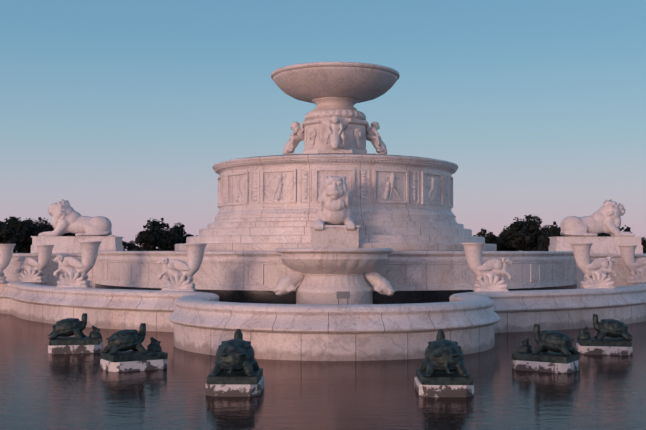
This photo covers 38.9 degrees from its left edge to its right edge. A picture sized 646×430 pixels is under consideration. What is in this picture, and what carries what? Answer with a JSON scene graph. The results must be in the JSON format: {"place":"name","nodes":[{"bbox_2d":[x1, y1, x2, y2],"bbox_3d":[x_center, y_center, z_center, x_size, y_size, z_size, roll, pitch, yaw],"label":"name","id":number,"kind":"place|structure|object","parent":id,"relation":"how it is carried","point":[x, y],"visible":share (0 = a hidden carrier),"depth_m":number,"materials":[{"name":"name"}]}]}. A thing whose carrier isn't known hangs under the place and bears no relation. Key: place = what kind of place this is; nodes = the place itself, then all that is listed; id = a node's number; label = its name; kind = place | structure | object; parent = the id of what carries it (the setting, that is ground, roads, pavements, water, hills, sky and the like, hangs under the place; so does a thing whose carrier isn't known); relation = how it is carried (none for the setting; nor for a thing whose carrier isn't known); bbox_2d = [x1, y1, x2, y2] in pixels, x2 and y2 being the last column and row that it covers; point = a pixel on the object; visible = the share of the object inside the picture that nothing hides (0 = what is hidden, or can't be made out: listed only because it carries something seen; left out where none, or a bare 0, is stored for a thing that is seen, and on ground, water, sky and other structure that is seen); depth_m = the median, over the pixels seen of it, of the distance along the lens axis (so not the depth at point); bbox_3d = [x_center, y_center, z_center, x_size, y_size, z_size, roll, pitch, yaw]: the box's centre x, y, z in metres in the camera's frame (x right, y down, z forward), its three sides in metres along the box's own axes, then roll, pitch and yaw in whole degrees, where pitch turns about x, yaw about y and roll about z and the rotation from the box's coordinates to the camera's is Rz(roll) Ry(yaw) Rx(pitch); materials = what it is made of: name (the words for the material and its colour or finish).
{"place":"outdoors","nodes":[
{"label":"outdoors","id":0,"kind":"place"},
{"bbox_2d":[206,376,263,396],"bbox_3d":[-1.633,3.388,17.134,0.990,0.610,1.320,0,-2,1],"label":"statue pedestal","id":1,"kind":"object","parent":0,"point":[231,390],"visible":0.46,"depth_m":16.49,"materials":[{"name":"white stone"}]},
{"bbox_2d":[207,368,262,384],"bbox_3d":[-1.633,3.013,17.148,0.920,0.140,1.250,0,-2,1],"label":"statue base","id":2,"kind":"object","parent":1,"relation":"on","point":[233,377],"depth_m":16.53,"materials":[{"name":"green metal"}]},
{"bbox_2d":[210,329,259,376],"bbox_3d":[-1.631,2.644,17.279,0.832,0.937,1.639,0,-2,1],"label":"turtle","id":3,"kind":"object","parent":2,"relation":"on","point":[236,353],"visible":0.96,"depth_m":16.71,"materials":[{"name":"green metal"}]},
{"bbox_2d":[0,313,645,429],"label":"water","id":4,"kind":"structure","parent":0,"point":[41,388],"depth_m":16.72,"materials":[{"name":"liquid"}]},
{"bbox_2d":[0,214,645,253],"bbox_3d":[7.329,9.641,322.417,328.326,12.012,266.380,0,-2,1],"label":"tree","id":5,"kind":"object","parent":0,"point":[532,235],"depth_m":218.03,"materials":[{"name":"green plant"}]},
{"bbox_2d":[0,0,645,251],"label":"sky","id":6,"kind":"structure","parent":0,"point":[123,112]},
{"bbox_2d":[95,251,576,303],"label":"wall","id":7,"kind":"structure","parent":0,"point":[233,276],"depth_m":32.84,"materials":[{"name":"white stone"}]},
{"bbox_2d":[96,256,574,262],"bbox_3d":[0.571,2.006,42.852,21.724,0.190,21.724,0,-2,1],"label":"coping","id":8,"kind":"object","parent":7,"relation":"attached to","point":[389,259],"visible":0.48,"depth_m":32.94,"materials":[{"name":"stone"}]},
{"bbox_2d":[104,264,567,282],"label":"panels","id":9,"kind":"object","parent":7,"relation":"attached to","point":[255,274],"visible":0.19,"depth_m":32.41,"materials":[{"name":"stone"}]},
{"bbox_2d":[96,262,575,284],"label":"panel frames","id":10,"kind":"structure","parent":7,"relation":"attached to","point":[421,283],"depth_m":34.83,"materials":[{"name":"stone"}]},
{"bbox_2d":[337,291,349,304],"bbox_3d":[0.514,2.141,23.320,0.340,0.375,0.220,0,-2,1],"label":"sign","id":11,"kind":"object","parent":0,"point":[343,294],"visible":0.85,"depth_m":23.23,"materials":[{"name":"grey metal"}]},
{"bbox_2d":[415,376,473,396],"bbox_3d":[2.246,3.388,17.073,0.990,0.610,1.320,0,-2,1],"label":"statue pedestal","id":12,"kind":"object","parent":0,"point":[445,390],"visible":0.42,"depth_m":16.43,"materials":[{"name":"white stone"}]},
{"bbox_2d":[416,368,472,384],"bbox_3d":[2.247,3.014,17.087,0.920,0.140,1.250,0,-2,1],"label":"statue base","id":13,"kind":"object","parent":12,"relation":"on","point":[446,378],"depth_m":16.47,"materials":[{"name":"green metal"}]},
{"bbox_2d":[419,329,468,376],"bbox_3d":[2.249,2.645,17.218,0.832,0.937,1.639,0,-2,1],"label":"turtle","id":14,"kind":"object","parent":13,"relation":"on","point":[442,354],"visible":0.96,"depth_m":16.65,"materials":[{"name":"green metal"}]},
{"label":"channel water","id":15,"kind":"structure","parent":0,"visible":0},
{"bbox_2d":[3,253,95,287],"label":"wall","id":16,"kind":"structure","parent":15,"relation":"in","point":[11,274],"depth_m":40.03,"materials":[{"name":"white stone"}]},
{"bbox_2d":[31,236,123,252],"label":"lion pedestal","id":17,"kind":"object","parent":16,"relation":"on","point":[66,244],"visible":0.83,"depth_m":42.35,"materials":[{"name":"stone"}]},
{"bbox_2d":[38,199,111,235],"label":"lion","id":18,"kind":"object","parent":17,"relation":"on","point":[67,218],"visible":1,"depth_m":42.73},
{"bbox_2d":[275,248,392,304],"bbox_3d":[0.381,2.421,30.727,3.960,2.620,3.960,0,-2,1],"label":"fountain basin","id":19,"kind":"object","parent":15,"relation":"in","point":[329,273],"visible":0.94,"depth_m":29.56,"materials":[{"name":"stone"}]},
{"bbox_2d":[274,271,303,295],"bbox_3d":[-1.075,2.065,30.473,1.140,1.237,0.661,0,-2,-11],"label":"dolphin","id":20,"kind":"object","parent":19,"relation":"attached to","point":[288,283],"visible":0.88,"depth_m":30.26,"materials":[{"name":"stone"}]},
{"bbox_2d":[364,271,394,295],"bbox_3d":[1.827,2.065,30.427,1.140,1.237,0.660,0,-2,13],"label":"dolphin","id":21,"kind":"object","parent":19,"relation":"attached to","point":[379,283],"visible":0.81,"depth_m":30.21,"materials":[{"name":"stone"}]},
{"bbox_2d":[576,254,645,288],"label":"wall","id":22,"kind":"structure","parent":15,"relation":"in","point":[622,271],"depth_m":39.64,"materials":[{"name":"white stone"}]},
{"bbox_2d":[548,237,642,253],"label":"lion pedestal","id":23,"kind":"object","parent":22,"relation":"on","point":[604,245],"visible":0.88,"depth_m":41.96,"materials":[{"name":"stone"}]},
{"bbox_2d":[560,199,634,236],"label":"lion","id":24,"kind":"object","parent":23,"relation":"on","point":[605,218],"visible":1,"depth_m":42.34},
{"label":"ground","id":25,"kind":"structure","parent":0,"visible":0},
{"bbox_2d":[48,342,102,353],"bbox_3d":[-6.428,3.651,23.841,1.416,0.610,1.149,0,-2,1],"label":"statue pedestal","id":26,"kind":"object","parent":25,"relation":"on","point":[68,349],"visible":0.42,"depth_m":23.37,"materials":[{"name":"white stone"}]},
{"bbox_2d":[49,336,101,345],"bbox_3d":[-6.428,3.276,23.856,1.387,0.140,1.119,0,-2,1],"label":"statue base","id":27,"kind":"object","parent":26,"relation":"on","point":[86,340],"depth_m":23.45,"materials":[{"name":"green metal"}]},
{"bbox_2d":[48,313,101,339],"bbox_3d":[-6.467,2.952,23.863,1.372,0.784,0.696,0,-2,-9],"label":"turtle","id":28,"kind":"object","parent":27,"relation":"on","point":[67,327],"visible":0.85,"depth_m":23.65,"materials":[{"name":"paint"}]},
{"bbox_2d":[100,359,166,371],"bbox_3d":[-4.231,3.518,20.468,1.474,0.610,1.369,0,-2,1],"label":"statue pedestal","id":29,"kind":"object","parent":25,"relation":"on","point":[109,366],"visible":0.42,"depth_m":20.04,"materials":[{"name":"white stone"}]},
{"bbox_2d":[100,349,167,361],"bbox_3d":[-4.231,3.144,20.483,1.538,0.140,1.433,0,-2,1],"label":"statue base","id":30,"kind":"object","parent":29,"relation":"on","point":[126,356],"depth_m":20.16,"materials":[{"name":"green metal"}]},
{"bbox_2d":[101,323,161,354],"bbox_3d":[-4.264,2.819,20.476,1.372,0.784,0.696,1,-3,-31],"label":"turtle","id":31,"kind":"object","parent":30,"relation":"on","point":[126,340],"visible":0.92,"depth_m":20.24,"materials":[{"name":"paint"}]},
{"bbox_2d":[0,282,645,360],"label":"wall","id":32,"kind":"structure","parent":25,"relation":"on","point":[336,336],"depth_m":23.80,"materials":[{"name":"white stone"}]},
{"bbox_2d":[0,244,15,282],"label":"horn","id":33,"kind":"object","parent":32,"relation":"on","point":[6,251],"visible":1,"depth_m":38.26,"materials":[{"name":"white stone"}]},
{"bbox_2d":[16,245,53,281],"bbox_3d":[-12.294,2.068,39.088,1.661,1.591,0.768,0,-2,8],"label":"horn","id":34,"kind":"object","parent":32,"relation":"on","point":[33,267],"visible":1,"depth_m":38.88,"materials":[{"name":"white stone"}]},
{"bbox_2d":[53,241,101,287],"bbox_3d":[-8.916,1.795,33.212,1.749,1.676,0.809,0,-2,3],"label":"horn","id":35,"kind":"object","parent":32,"relation":"on","point":[75,270],"visible":0.94,"depth_m":32.99,"materials":[{"name":"white stone"}]},
{"bbox_2d":[157,243,206,290],"bbox_3d":[-4.682,1.734,30.407,1.652,1.582,0.764,0,-2,0],"label":"horn","id":36,"kind":"object","parent":32,"relation":"on","point":[180,273],"visible":0.9,"depth_m":30.20,"materials":[{"name":"white stone"}]},
{"bbox_2d":[462,243,512,291],"bbox_3d":[5.429,1.721,30.250,1.678,1.608,0.776,0,-2,2],"label":"horn","id":37,"kind":"object","parent":32,"relation":"on","point":[489,273],"visible":0.96,"depth_m":30.05,"materials":[{"name":"white stone"}]},
{"bbox_2d":[570,243,617,288],"bbox_3d":[9.754,1.820,32.921,1.699,1.628,0.785,0,-2,0],"label":"horn","id":38,"kind":"object","parent":32,"relation":"on","point":[596,271],"visible":0.98,"depth_m":32.71,"materials":[{"name":"white stone"}]},
{"bbox_2d":[618,245,645,282],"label":"horn","id":39,"kind":"object","parent":32,"relation":"on","point":[636,268],"visible":1,"depth_m":38.47,"materials":[{"name":"white stone"}]},
{"bbox_2d":[512,360,579,372],"bbox_3d":[4.948,3.519,20.324,1.474,0.610,1.369,0,-2,1],"label":"statue base","id":40,"kind":"object","parent":25,"relation":"on","point":[570,367],"visible":0.42,"depth_m":19.90,"materials":[{"name":"white stone"}]},
{"bbox_2d":[512,350,579,363],"bbox_3d":[4.948,3.144,20.339,1.538,0.140,1.433,0,-2,1],"label":"statue base","id":41,"kind":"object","parent":40,"relation":"on","point":[552,357],"depth_m":20.01,"materials":[{"name":"green metal"}]},
{"bbox_2d":[517,324,579,355],"bbox_3d":[4.981,2.819,20.331,1.372,0.784,0.696,-1,-3,33],"label":"turtle","id":42,"kind":"object","parent":41,"relation":"on","point":[554,341],"visible":0.88,"depth_m":20.10,"materials":[{"name":"paint"}]},
{"bbox_2d":[576,343,632,354],"bbox_3d":[7.250,3.651,23.626,1.416,0.610,1.149,0,-2,1],"label":"statue base","id":43,"kind":"object","parent":25,"relation":"on","point":[598,350],"visible":0.33,"depth_m":23.17,"materials":[{"name":"white stone"}]},
{"bbox_2d":[577,337,631,346],"bbox_3d":[7.250,3.276,23.641,1.387,0.140,1.119,0,-2,1],"label":"statue base","id":44,"kind":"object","parent":43,"relation":"on","point":[613,342],"depth_m":23.24,"materials":[{"name":"green metal"}]},
{"bbox_2d":[578,314,632,340],"bbox_3d":[7.289,2.952,23.646,1.372,0.784,0.696,0,-2,11],"label":"turtle","id":45,"kind":"object","parent":44,"relation":"on","point":[611,328],"visible":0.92,"depth_m":23.43,"materials":[{"name":"paint"}]},
{"label":"upper water","id":46,"kind":"structure","parent":0,"visible":0},
{"bbox_2d":[175,154,496,250],"bbox_3d":[0.572,0.022,42.930,14.840,4.720,14.840,0,-2,1],"label":"drum","id":47,"kind":"object","parent":46,"relation":"on","point":[394,232],"visible":0.58,"depth_m":37.84,"materials":[{"name":"stone"}]},
{"bbox_2d":[309,225,359,247],"bbox_3d":[0.469,1.072,36.335,1.950,1.280,2.200,0,-2,1],"label":"lion pedestal","id":48,"kind":"object","parent":47,"relation":"attached to","point":[334,236],"visible":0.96,"depth_m":35.29,"materials":[{"name":"white stone"}]},
{"bbox_2d":[314,176,354,229],"bbox_3d":[0.478,-0.417,36.995,1.606,2.180,3.648,0,-2,1],"label":"lion statue","id":49,"kind":"object","parent":48,"relation":"on","point":[334,200],"visible":0.88,"depth_m":35.79,"materials":[{"name":"white stone"}]},
{"bbox_2d":[217,168,452,207],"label":"drum frames","id":50,"kind":"structure","parent":47,"relation":"attached to","point":[228,201],"depth_m":38.43,"materials":[{"name":"white stone"}]},
{"bbox_2d":[224,170,445,202],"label":"carved pilasters","id":51,"kind":"object","parent":47,"relation":"attached to","point":[306,181],"visible":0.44,"depth_m":38.64,"materials":[{"name":"white stone"}]},
{"bbox_2d":[302,118,367,153],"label":"pedestal","id":52,"kind":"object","parent":47,"relation":"on","point":[353,122],"depth_m":41.78,"materials":[{"name":"stone"}]},
{"bbox_2d":[283,122,303,154],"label":"statue","id":53,"kind":"object","parent":52,"relation":"on","point":[296,137],"visible":0.96,"depth_m":42.88,"materials":[{"name":"stone"}]},
{"bbox_2d":[307,128,315,148],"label":"carved ornament","id":54,"kind":"object","parent":52,"relation":"attached to","point":[311,133],"visible":1,"depth_m":41.91,"materials":[{"name":"white stone"}]},
{"bbox_2d":[304,125,365,148],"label":"block frames","id":55,"kind":"structure","parent":52,"relation":"attached to","point":[305,137],"depth_m":41.85,"materials":[{"name":"white stone"}]},
{"bbox_2d":[304,97,365,120],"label":"neck","id":56,"kind":"object","parent":52,"relation":"on","point":[330,107],"visible":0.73,"depth_m":42.18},
{"bbox_2d":[271,62,399,102],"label":"top bowl","id":57,"kind":"object","parent":56,"relation":"on","point":[359,81],"visible":0.94,"depth_m":41.15,"materials":[{"name":"stone"}]},
{"bbox_2d":[321,116,348,149],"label":"statue","id":58,"kind":"object","parent":52,"relation":"on","point":[335,133],"visible":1,"depth_m":41.03,"materials":[{"name":"stone"}]},
{"bbox_2d":[354,128,362,148],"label":"carved ornament","id":59,"kind":"object","parent":52,"relation":"attached to","point":[358,133],"visible":0.96,"depth_m":41.87,"materials":[{"name":"stone"}]},
{"bbox_2d":[366,122,386,154],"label":"statue","id":60,"kind":"object","parent":52,"relation":"on","point":[373,136],"visible":0.98,"depth_m":42.82,"materials":[{"name":"stone"}]},
{"bbox_2d":[217,171,452,204],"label":"relief carvings","id":61,"kind":"object","parent":47,"relation":"in","point":[389,185],"visible":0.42,"depth_m":38.19,"materials":[{"name":"stone"}]},
{"bbox_2d":[215,160,455,217],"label":"drum beads","id":62,"kind":"object","parent":47,"relation":"attached to","point":[354,212],"visible":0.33,"depth_m":38.24},
{"bbox_2d":[288,150,382,154],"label":"block plinths","id":63,"kind":"object","parent":47,"relation":"on","point":[334,151],"visible":0.19,"depth_m":40.85,"materials":[{"name":"white stone"}]},
{"bbox_2d":[239,154,431,158],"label":"water","id":64,"kind":"structure","parent":47,"relation":"on","point":[305,154],"depth_m":38.42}
]}

